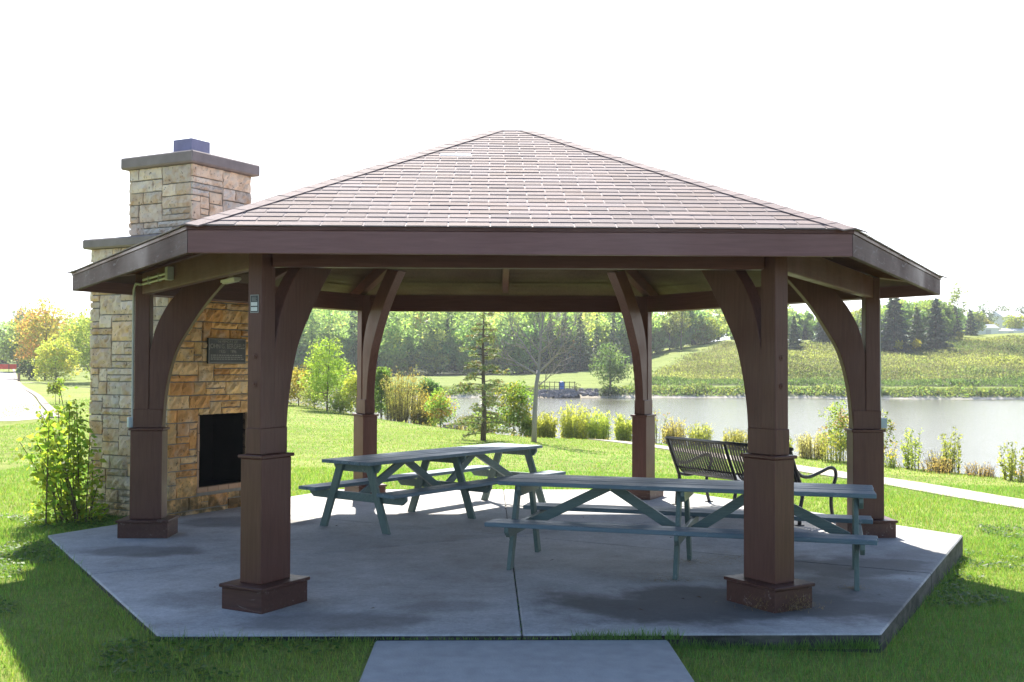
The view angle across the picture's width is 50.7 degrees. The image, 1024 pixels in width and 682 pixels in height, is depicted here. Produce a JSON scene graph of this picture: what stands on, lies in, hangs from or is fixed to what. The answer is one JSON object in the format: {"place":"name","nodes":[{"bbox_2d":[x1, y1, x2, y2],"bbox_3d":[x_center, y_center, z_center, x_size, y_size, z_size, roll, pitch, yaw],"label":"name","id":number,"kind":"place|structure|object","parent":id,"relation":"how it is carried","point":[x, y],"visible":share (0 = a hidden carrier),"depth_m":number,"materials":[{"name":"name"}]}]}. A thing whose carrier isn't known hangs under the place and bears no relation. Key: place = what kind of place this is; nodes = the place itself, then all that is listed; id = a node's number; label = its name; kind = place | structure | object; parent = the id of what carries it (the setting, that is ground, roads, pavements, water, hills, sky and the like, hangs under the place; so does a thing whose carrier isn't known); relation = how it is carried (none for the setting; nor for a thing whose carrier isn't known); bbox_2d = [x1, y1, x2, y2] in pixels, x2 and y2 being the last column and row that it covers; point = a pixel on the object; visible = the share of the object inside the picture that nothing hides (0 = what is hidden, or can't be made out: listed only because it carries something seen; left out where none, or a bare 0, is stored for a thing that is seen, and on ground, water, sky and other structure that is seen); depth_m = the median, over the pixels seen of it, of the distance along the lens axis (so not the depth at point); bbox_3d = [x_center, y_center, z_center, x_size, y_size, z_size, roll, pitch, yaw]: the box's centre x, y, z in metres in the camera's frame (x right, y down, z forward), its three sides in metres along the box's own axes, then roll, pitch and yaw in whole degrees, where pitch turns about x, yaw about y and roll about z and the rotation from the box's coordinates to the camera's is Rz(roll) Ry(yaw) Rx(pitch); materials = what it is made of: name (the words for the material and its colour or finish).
{"place":"outdoors","nodes":[
{"label":"outdoors","id":0,"kind":"place"},
{"bbox_2d":[0,372,46,420],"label":"road","id":1,"kind":"structure","parent":0,"point":[13,393],"depth_m":55.20,"materials":[{"name":"asphalt"}]},
{"bbox_2d":[0,364,21,368],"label":"road barrier","id":2,"kind":"object","parent":1,"relation":"on","point":[8,366],"visible":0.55,"depth_m":162.64,"materials":[{"name":"red"}]},
{"bbox_2d":[12,369,59,417],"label":"kerb","id":3,"kind":"structure","parent":1,"relation":"on","point":[43,402],"depth_m":58.62,"materials":[{"name":"beige concrete"}]},
{"bbox_2d":[0,312,1023,681],"bbox_3d":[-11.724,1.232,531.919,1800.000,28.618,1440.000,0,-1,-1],"label":"ground","id":4,"kind":"structure","parent":0,"point":[582,378],"depth_m":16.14,"materials":[{"name":"plant"}]},
{"bbox_2d":[2,305,37,359],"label":"street tree","id":5,"kind":"object","parent":4,"relation":"on","point":[14,311],"visible":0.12,"depth_m":243.92,"materials":[{"name":"orange plant"}]},
{"bbox_2d":[0,315,42,369],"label":"street tree","id":6,"kind":"object","parent":4,"relation":"on","point":[10,353],"visible":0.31,"depth_m":158.88,"materials":[{"name":"green plant"}]},
{"bbox_2d":[16,358,45,380],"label":"shrub","id":7,"kind":"object","parent":4,"relation":"on","point":[27,368],"visible":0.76,"depth_m":120.29,"materials":[{"name":"green plant"}]},
{"bbox_2d":[9,296,86,379],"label":"maple tree","id":8,"kind":"object","parent":4,"relation":"on","point":[44,324],"visible":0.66,"depth_m":127.06,"materials":[{"name":"orange plant"}]},
{"bbox_2d":[46,378,65,403],"bbox_3d":[-21.418,2.358,50.600,0.897,1.277,0.881,0,-1,-1],"label":"sapling","id":9,"kind":"object","parent":4,"relation":"on","point":[54,389],"visible":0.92,"depth_m":50.57,"materials":[{"name":"green plant"}]},
{"bbox_2d":[30,337,82,382],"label":"street tree","id":10,"kind":"object","parent":4,"relation":"on","point":[50,352],"visible":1,"depth_m":107.43,"materials":[{"name":"green plant"}]},
{"bbox_2d":[9,380,114,526],"bbox_3d":[-5.449,1.411,13.006,1.239,1.870,1.225,0,-1,-1],"label":"broadleaf shrub","id":11,"kind":"object","parent":4,"relation":"on","point":[68,505],"visible":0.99,"depth_m":12.93,"materials":[{"name":"green plant"}]},
{"bbox_2d":[51,308,91,379],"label":"street tree","id":12,"kind":"object","parent":4,"relation":"on","point":[78,339],"visible":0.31,"depth_m":117.14,"materials":[{"name":"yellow plant"}]},
{"bbox_2d":[289,365,315,405],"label":"shrub","id":13,"kind":"object","parent":4,"relation":"on","point":[295,373],"visible":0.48,"depth_m":53.95,"materials":[{"name":"yellow plant"}]},
{"bbox_2d":[297,380,331,407],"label":"shrub","id":14,"kind":"object","parent":4,"relation":"on","point":[306,397],"visible":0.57,"depth_m":51.69,"materials":[{"name":"green plant"}]},
{"bbox_2d":[297,336,354,410],"bbox_3d":[-8.634,1.511,50.182,2.639,3.545,2.328,-1,-1,32],"label":"young tree","id":15,"kind":"object","parent":4,"relation":"on","point":[322,353],"visible":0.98,"depth_m":50.00,"materials":[{"name":"green plant"}]},
{"bbox_2d":[324,392,355,413],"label":"shrub","id":16,"kind":"object","parent":4,"relation":"on","point":[341,403],"visible":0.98,"depth_m":48.39,"materials":[{"name":"green plant"}]},
{"bbox_2d":[323,363,356,409],"bbox_3d":[-8.077,2.262,52.235,2.489,2.423,2.272,0,-1,-1],"label":"shrub","id":17,"kind":"object","parent":4,"relation":"on","point":[338,390],"visible":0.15,"depth_m":52.03,"materials":[{"name":"green plant"}]},
{"bbox_2d":[338,371,356,411],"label":"shrub","id":18,"kind":"object","parent":4,"relation":"on","point":[353,388],"visible":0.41,"depth_m":48.50,"materials":[{"name":"green plant"}]},
{"bbox_2d":[374,366,392,418],"bbox_3d":[-5.790,2.287,47.831,1.349,2.405,1.180,1,-2,-43],"label":"young tree","id":19,"kind":"object","parent":4,"relation":"on","point":[379,393],"visible":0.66,"depth_m":47.65,"materials":[{"name":"green plant"}]},
{"bbox_2d":[383,394,410,420],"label":"shrub","id":20,"kind":"object","parent":4,"relation":"on","point":[394,404],"visible":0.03,"depth_m":49.17,"materials":[{"name":"green plant"}]},
{"bbox_2d":[380,366,426,422],"bbox_3d":[-4.674,2.262,46.325,2.076,2.532,2.094,0,-1,-1],"label":"willow shrub","id":21,"kind":"object","parent":4,"relation":"on","point":[399,408],"visible":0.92,"depth_m":46.02,"materials":[{"name":"green plant"}]},
{"bbox_2d":[408,405,433,425],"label":"shrub","id":22,"kind":"object","parent":4,"relation":"on","point":[420,414],"visible":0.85,"depth_m":45.42,"materials":[{"name":"green plant"}]},
{"bbox_2d":[410,387,440,426],"bbox_3d":[-3.862,2.927,47.466,1.362,1.875,1.497,1,-2,-35],"label":"willow shrub","id":23,"kind":"object","parent":4,"relation":"on","point":[422,403],"visible":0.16,"depth_m":47.36,"materials":[{"name":"green plant"}]},
{"bbox_2d":[416,377,442,404],"bbox_3d":[-4.412,3.432,56.812,1.349,3.143,1.382,-1,-2,35],"label":"young tree","id":24,"kind":"object","parent":4,"relation":"on","point":[429,383],"visible":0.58,"depth_m":56.74,"materials":[{"name":"green plant"}]},
{"bbox_2d":[423,387,459,427],"bbox_3d":[-3.023,2.856,45.393,1.386,1.828,1.752,-1,-2,38],"label":"shrub","id":25,"kind":"object","parent":4,"relation":"on","point":[440,406],"visible":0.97,"depth_m":45.17,"materials":[{"name":"green plant"}]},
{"bbox_2d":[443,422,461,428],"bbox_3d":[-2.330,3.360,42.410,0.794,0.314,0.665,0,-1,-1],"label":"boulder","id":26,"kind":"object","parent":4,"relation":"on","point":[445,425],"visible":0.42,"depth_m":42.18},
{"bbox_2d":[454,410,480,431],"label":"tall weeds","id":27,"kind":"object","parent":4,"relation":"on","point":[465,427],"visible":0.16,"depth_m":41.76,"materials":[{"name":"green plant"}]},
{"bbox_2d":[446,312,518,440],"bbox_3d":[-0.880,0.945,31.398,2.189,3.953,1.930,0,-1,25],"label":"spruce tree","id":28,"kind":"object","parent":4,"relation":"on","point":[485,397],"visible":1,"depth_m":31.23,"materials":[{"name":"green plant"}]},
{"bbox_2d":[467,410,501,433],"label":"shrub","id":29,"kind":"object","parent":4,"relation":"on","point":[488,428],"visible":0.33,"depth_m":40.19,"materials":[{"name":"green plant"}]},
{"bbox_2d":[0,297,977,374],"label":"woodland","id":30,"kind":"object","parent":4,"relation":"on","point":[431,343],"visible":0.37,"depth_m":164.49,"materials":[{"name":"green plant"}]},
{"bbox_2d":[47,489,962,652],"bbox_3d":[-0.029,2.322,11.902,10.088,0.360,8.747,0,-1,-1],"label":"concrete pad","id":31,"kind":"object","parent":4,"relation":"on","point":[433,565],"visible":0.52,"depth_m":9.57,"materials":[{"name":"concrete"}]},
{"bbox_2d":[83,138,259,516],"bbox_3d":[-4.351,-0.075,14.326,1.535,5.150,2.040,0,-1,29],"label":"stone fireplace","id":32,"kind":"object","parent":31,"relation":"on","point":[188,180],"visible":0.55,"depth_m":13.72,"materials":[{"name":"beige stone"}]},
{"bbox_2d":[207,338,245,363],"bbox_3d":[-3.697,0.130,13.992,0.036,0.330,0.690,0,-1,29],"label":"memorial plaque","id":33,"kind":"object","parent":32,"relation":"attached to","point":[226,351],"visible":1,"depth_m":13.97,"materials":[{"name":"grey metal"}]},
{"bbox_2d":[298,443,565,534],"bbox_3d":[-0.886,1.778,13.492,1.520,0.792,3.374,-1,-2,36],"label":"picnic table","id":34,"kind":"object","parent":31,"relation":"on","point":[460,458],"visible":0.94,"depth_m":13.08,"materials":[{"name":"wood"}]},
{"bbox_2d":[66,130,947,613],"bbox_3d":[-0.020,-0.085,11.954,9.681,4.476,8.508,0,-1,-1],"label":"gazebo","id":35,"kind":"object","parent":31,"relation":"on","point":[510,220],"visible":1,"depth_m":8.69,"materials":[{"name":"wood"}]},
{"bbox_2d":[250,295,258,312],"bbox_3d":[-1.994,-0.288,8.354,0.084,0.140,0.007,0,-1,29],"label":"notice sign","id":36,"kind":"object","parent":35,"relation":"attached to","point":[254,303],"visible":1,"depth_m":8.35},
{"bbox_2d":[332,496,909,612],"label":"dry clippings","id":37,"kind":"object","parent":31,"relation":"on","point":[852,587],"visible":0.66,"depth_m":9.13,"materials":[{"name":"plant"}]},
{"bbox_2d":[484,473,877,590],"bbox_3d":[1.579,1.709,9.981,3.374,0.792,1.520,0,-1,16],"label":"picnic table","id":38,"kind":"object","parent":31,"relation":"on","point":[685,489],"visible":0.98,"depth_m":9.84,"materials":[{"name":"wood"}]},
{"bbox_2d":[665,436,837,525],"bbox_3d":[2.998,1.731,13.764,0.812,0.925,2.300,1,-1,-31],"label":"park bench","id":39,"kind":"object","parent":31,"relation":"on","point":[709,470],"visible":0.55,"depth_m":13.89,"materials":[{"name":"black metal"}]},
{"bbox_2d":[0,512,1023,679],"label":"clover","id":40,"kind":"object","parent":4,"relation":"on","point":[207,653],"visible":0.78,"depth_m":8.44,"materials":[{"name":"green plant"}]},
{"bbox_2d":[492,379,537,435],"bbox_3d":[0.053,2.424,38.338,1.489,2.158,1.850,1,-1,-32],"label":"shrub","id":41,"kind":"object","parent":4,"relation":"on","point":[515,397],"visible":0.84,"depth_m":38.16,"materials":[{"name":"green plant"}]},
{"bbox_2d":[518,416,531,437],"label":"shrub","id":42,"kind":"object","parent":4,"relation":"on","point":[526,424],"visible":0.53,"depth_m":37.39,"materials":[{"name":"green plant"}]},
{"bbox_2d":[359,640,693,681],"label":"walkway","id":43,"kind":"structure","parent":4,"relation":"on","point":[534,661],"depth_m":6.96,"materials":[{"name":"concrete"}]},
{"bbox_2d":[523,319,542,372],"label":"conifer tree","id":44,"kind":"object","parent":4,"relation":"on","point":[535,370],"visible":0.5,"depth_m":163.60,"materials":[{"name":"green plant"}]},
{"bbox_2d":[487,312,591,441],"bbox_3d":[0.830,0.132,31.265,3.411,5.643,1.822,0,-1,29],"label":"bare tree","id":45,"kind":"object","parent":4,"relation":"on","point":[534,413],"visible":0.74,"depth_m":31.20,"materials":[{"name":"grey plant"}]},
{"bbox_2d":[537,409,560,437],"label":"reed clump","id":46,"kind":"object","parent":4,"relation":"on","point":[546,428],"visible":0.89,"depth_m":36.55,"materials":[{"name":"green plant"}]},
{"bbox_2d":[541,312,559,372],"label":"conifer tree","id":47,"kind":"object","parent":4,"relation":"on","point":[544,359],"visible":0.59,"depth_m":161.92,"materials":[{"name":"green plant"}]},
{"bbox_2d":[555,312,574,371],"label":"conifer tree","id":48,"kind":"object","parent":4,"relation":"on","point":[567,355],"visible":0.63,"depth_m":161.94,"materials":[{"name":"green plant"}]},
{"bbox_2d":[555,399,593,438],"bbox_3d":[2.132,2.776,36.551,1.365,1.634,1.244,1,-2,-39],"label":"reed clump","id":49,"kind":"object","parent":4,"relation":"on","point":[573,424],"visible":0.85,"depth_m":36.23,"materials":[{"name":"green plant"}]},
{"bbox_2d":[569,312,590,370],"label":"conifer tree","id":50,"kind":"object","parent":4,"relation":"on","point":[580,354],"visible":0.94,"depth_m":160.01,"materials":[{"name":"green plant"}]},
{"bbox_2d":[589,327,602,369],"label":"conifer tree","id":51,"kind":"object","parent":4,"relation":"on","point":[596,339],"visible":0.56,"depth_m":159.19,"materials":[{"name":"green plant"}]},
{"bbox_2d":[582,407,612,439],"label":"reed clump","id":52,"kind":"object","parent":4,"relation":"on","point":[595,428],"visible":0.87,"depth_m":36.01,"materials":[{"name":"green plant"}]},
{"bbox_2d":[588,342,633,389],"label":"shore tree","id":53,"kind":"object","parent":4,"relation":"on","point":[610,371],"visible":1,"depth_m":109.24,"materials":[{"name":"green plant"}]},
{"bbox_2d":[599,385,623,397],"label":"shrub","id":54,"kind":"object","parent":4,"relation":"on","point":[607,391],"visible":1,"depth_m":108.36,"materials":[{"name":"green plant"}]},
{"bbox_2d":[605,313,622,365],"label":"conifer tree","id":55,"kind":"object","parent":4,"relation":"on","point":[611,336],"visible":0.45,"depth_m":161.24,"materials":[{"name":"green plant"}]},
{"bbox_2d":[612,412,631,441],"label":"reed clump","id":56,"kind":"object","parent":4,"relation":"on","point":[623,430],"visible":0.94,"depth_m":34.75,"materials":[{"name":"green plant"}]},
{"bbox_2d":[289,380,1023,479],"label":"bank growth","id":57,"kind":"object","parent":4,"relation":"on","point":[704,387],"visible":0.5,"depth_m":109.33,"materials":[{"name":"green plant"}]},
{"bbox_2d":[652,405,669,442],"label":"tall weeds","id":58,"kind":"object","parent":4,"relation":"on","point":[656,429],"visible":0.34,"depth_m":33.93,"materials":[{"name":"green plant"}]},
{"bbox_2d":[661,312,678,350],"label":"slim tree","id":59,"kind":"object","parent":4,"relation":"on","point":[666,325],"visible":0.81,"depth_m":177.25,"materials":[{"name":"green plant"}]},
{"bbox_2d":[659,417,689,443],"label":"tall weeds","id":60,"kind":"object","parent":4,"relation":"on","point":[672,432],"visible":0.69,"depth_m":33.33,"materials":[{"name":"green plant"}]},
{"bbox_2d":[668,311,690,349],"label":"slim tree","id":61,"kind":"object","parent":4,"relation":"on","point":[682,327],"visible":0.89,"depth_m":175.54,"materials":[{"name":"green plant"}]},
{"bbox_2d":[684,420,714,446],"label":"tall weeds","id":62,"kind":"object","parent":4,"relation":"on","point":[698,435],"visible":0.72,"depth_m":32.66,"materials":[{"name":"green plant"}]},
{"bbox_2d":[690,316,726,343],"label":"round tree","id":63,"kind":"object","parent":4,"relation":"on","point":[712,327],"visible":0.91,"depth_m":181.74,"materials":[{"name":"green plant"}]},
{"bbox_2d":[720,427,747,449],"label":"tall weeds","id":64,"kind":"object","parent":4,"relation":"on","point":[737,437],"visible":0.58,"depth_m":31.30,"materials":[{"name":"green plant"}]},
{"bbox_2d":[788,316,804,349],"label":"spruce tree","id":65,"kind":"object","parent":4,"relation":"on","point":[792,343],"visible":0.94,"depth_m":160.58,"materials":[{"name":"green plant"}]},
{"bbox_2d":[794,431,826,459],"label":"tall weeds","id":66,"kind":"object","parent":4,"relation":"on","point":[805,448],"visible":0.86,"depth_m":28.01,"materials":[{"name":"green plant"}]},
{"bbox_2d":[809,322,830,344],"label":"spruce tree","id":67,"kind":"object","parent":4,"relation":"on","point":[821,336],"visible":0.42,"depth_m":172.64,"materials":[{"name":"green plant"}]},
{"bbox_2d":[630,335,1023,386],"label":"meadow growth","id":68,"kind":"object","parent":4,"relation":"on","point":[1000,375],"visible":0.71,"depth_m":135.75,"materials":[{"name":"green plant"}]},
{"bbox_2d":[816,429,846,462],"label":"tall weeds","id":69,"kind":"object","parent":4,"relation":"on","point":[825,450],"visible":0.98,"depth_m":26.71,"materials":[{"name":"green plant"}]},
{"bbox_2d":[818,399,848,460],"bbox_3d":[8.384,2.280,27.402,1.292,1.612,1.291,0,-1,-1],"label":"shrub","id":70,"kind":"object","parent":4,"relation":"on","point":[842,425],"visible":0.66,"depth_m":27.34,"materials":[{"name":"green plant"}]},
{"bbox_2d":[881,409,898,455],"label":"shrub","id":71,"kind":"object","parent":4,"relation":"on","point":[890,428],"visible":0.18,"depth_m":26.66,"materials":[{"name":"green plant"}]},
{"bbox_2d":[884,448,898,467],"bbox_3d":[8.927,2.744,25.497,0.423,0.552,0.348,0,-1,-1],"label":"goldenrod","id":72,"kind":"object","parent":4,"relation":"on","point":[891,463],"visible":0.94,"depth_m":25.45,"materials":[{"name":"yellow plant"}]},
{"bbox_2d":[881,298,914,352],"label":"spruce tree","id":73,"kind":"object","parent":4,"relation":"on","point":[894,332],"visible":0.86,"depth_m":156.60,"materials":[{"name":"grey plant"}]},
{"bbox_2d":[893,340,902,349],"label":"meadow sapling","id":74,"kind":"object","parent":4,"relation":"on","point":[898,344],"visible":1,"depth_m":154.21,"materials":[{"name":"green plant"}]},
{"bbox_2d":[900,428,922,469],"bbox_3d":[9.339,2.521,25.301,0.565,1.018,0.516,1,-2,-33],"label":"sapling","id":75,"kind":"object","parent":4,"relation":"on","point":[909,456],"visible":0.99,"depth_m":25.29,"materials":[{"name":"green plant"}]},
{"bbox_2d":[909,339,921,349],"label":"meadow sapling","id":76,"kind":"object","parent":4,"relation":"on","point":[914,344],"visible":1,"depth_m":154.21,"materials":[{"name":"green plant"}]},
{"bbox_2d":[906,308,931,351],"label":"spruce tree","id":77,"kind":"object","parent":4,"relation":"on","point":[917,331],"visible":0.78,"depth_m":157.01,"materials":[{"name":"green plant"}]},
{"bbox_2d":[919,456,954,473],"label":"dry grass tuft","id":78,"kind":"object","parent":4,"relation":"on","point":[942,465],"visible":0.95,"depth_m":24.34,"materials":[{"name":"brown plant"}]},
{"bbox_2d":[923,449,952,470],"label":"dry grass tuft","id":79,"kind":"object","parent":4,"relation":"on","point":[932,454],"visible":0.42,"depth_m":24.99,"materials":[{"name":"beige plant"}]},
{"bbox_2d":[922,296,954,350],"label":"spruce tree","id":80,"kind":"object","parent":4,"relation":"on","point":[937,333],"visible":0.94,"depth_m":157.41,"materials":[{"name":"green plant"}]},
{"bbox_2d":[938,427,962,472],"bbox_3d":[10.065,2.455,24.745,0.587,1.173,0.700,0,-1,-1],"label":"sapling","id":81,"kind":"object","parent":4,"relation":"on","point":[952,453],"visible":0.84,"depth_m":24.67,"materials":[{"name":"green plant"}]},
{"bbox_2d":[949,303,964,336],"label":"cedar tree","id":82,"kind":"object","parent":4,"relation":"on","point":[956,328],"visible":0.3,"depth_m":184.32,"materials":[{"name":"green plant"}]},
{"bbox_2d":[947,281,969,317],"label":"poplar tree","id":83,"kind":"object","parent":4,"relation":"on","point":[955,298],"visible":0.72,"depth_m":197.90,"materials":[{"name":"green plant"}]},
{"bbox_2d":[956,332,963,338],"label":"meadow sapling","id":84,"kind":"object","parent":4,"relation":"on","point":[959,335],"visible":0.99,"depth_m":172.39,"materials":[{"name":"green plant"}]},
{"bbox_2d":[963,307,978,334],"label":"cedar tree","id":85,"kind":"object","parent":4,"relation":"on","point":[970,323],"visible":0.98,"depth_m":188.70,"materials":[{"name":"green plant"}]},
{"bbox_2d":[966,310,986,333],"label":"hilltop tree","id":86,"kind":"object","parent":4,"relation":"on","point":[978,318],"visible":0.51,"depth_m":227.27,"materials":[{"name":"green plant"}]},
{"bbox_2d":[960,461,997,477],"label":"dry grass tuft","id":87,"kind":"object","parent":4,"relation":"on","point":[989,473],"visible":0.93,"depth_m":23.80,"materials":[{"name":"beige plant"}]},
{"bbox_2d":[971,324,998,333],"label":"white shed","id":88,"kind":"structure","parent":4,"relation":"on","point":[992,328],"depth_m":232.18,"materials":[{"name":"white"}]},
{"bbox_2d":[973,299,997,321],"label":"hilltop tree","id":89,"kind":"object","parent":4,"relation":"on","point":[990,315],"visible":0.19,"depth_m":272.06,"materials":[{"name":"green plant"}]},
{"bbox_2d":[981,317,1000,329],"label":"hilltop tree","id":90,"kind":"object","parent":4,"relation":"on","point":[986,321],"visible":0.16,"depth_m":236.97,"materials":[{"name":"green plant"}]},
{"bbox_2d":[986,305,1015,312],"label":"hilltop tree","id":91,"kind":"object","parent":4,"relation":"on","point":[1001,308],"visible":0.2,"depth_m":293.89,"materials":[{"name":"green plant"}]},
{"bbox_2d":[996,440,1023,480],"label":"sapling","id":92,"kind":"object","parent":4,"relation":"on","point":[1010,468],"visible":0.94,"depth_m":22.86,"materials":[{"name":"green plant"}]},
{"bbox_2d":[999,328,1023,333],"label":"white shed","id":93,"kind":"structure","parent":4,"relation":"on","point":[1009,330],"depth_m":239.35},
{"bbox_2d":[1002,314,1023,328],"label":"hilltop tree","id":94,"kind":"object","parent":4,"relation":"on","point":[1016,322],"visible":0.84,"depth_m":242.53,"materials":[{"name":"green plant"}]},
{"bbox_2d":[1013,465,1023,482],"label":"goldenrod","id":95,"kind":"object","parent":4,"relation":"on","point":[1020,477],"visible":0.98,"depth_m":22.38,"materials":[{"name":"green plant"}]},
{"bbox_2d":[1014,304,1023,313],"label":"hilltop tree","id":96,"kind":"object","parent":4,"relation":"on","point":[1020,310],"visible":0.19,"depth_m":296.73,"materials":[{"name":"green plant"}]},
{"bbox_2d":[0,0,1023,340],"label":"sky","id":97,"kind":"structure","parent":0,"point":[899,122],"materials":[{"name":"white"}]},
{"bbox_2d":[289,397,1023,478],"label":"lake","id":98,"kind":"structure","parent":0,"point":[985,427],"depth_m":68.01,"materials":[{"name":"liquid"}]},
{"bbox_2d":[539,381,580,397],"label":"fishing pier","id":99,"kind":"structure","parent":98,"relation":"in","point":[564,386],"depth_m":108.27,"materials":[{"name":"grey wood"}]},
{"bbox_2d":[538,388,598,397],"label":"shore rocks","id":100,"kind":"object","parent":98,"relation":"in","point":[543,393],"visible":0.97,"depth_m":107.37,"materials":[{"name":"stone"}]},
{"bbox_2d":[590,439,1023,507],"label":"path","id":101,"kind":"structure","parent":0,"point":[961,493],"depth_m":19.85,"materials":[{"name":"concrete"}]},
{"bbox_2d":[990,311,1023,328],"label":"farm house","id":102,"kind":"structure","parent":0,"point":[1000,315],"depth_m":275.31,"materials":[{"name":"white"}]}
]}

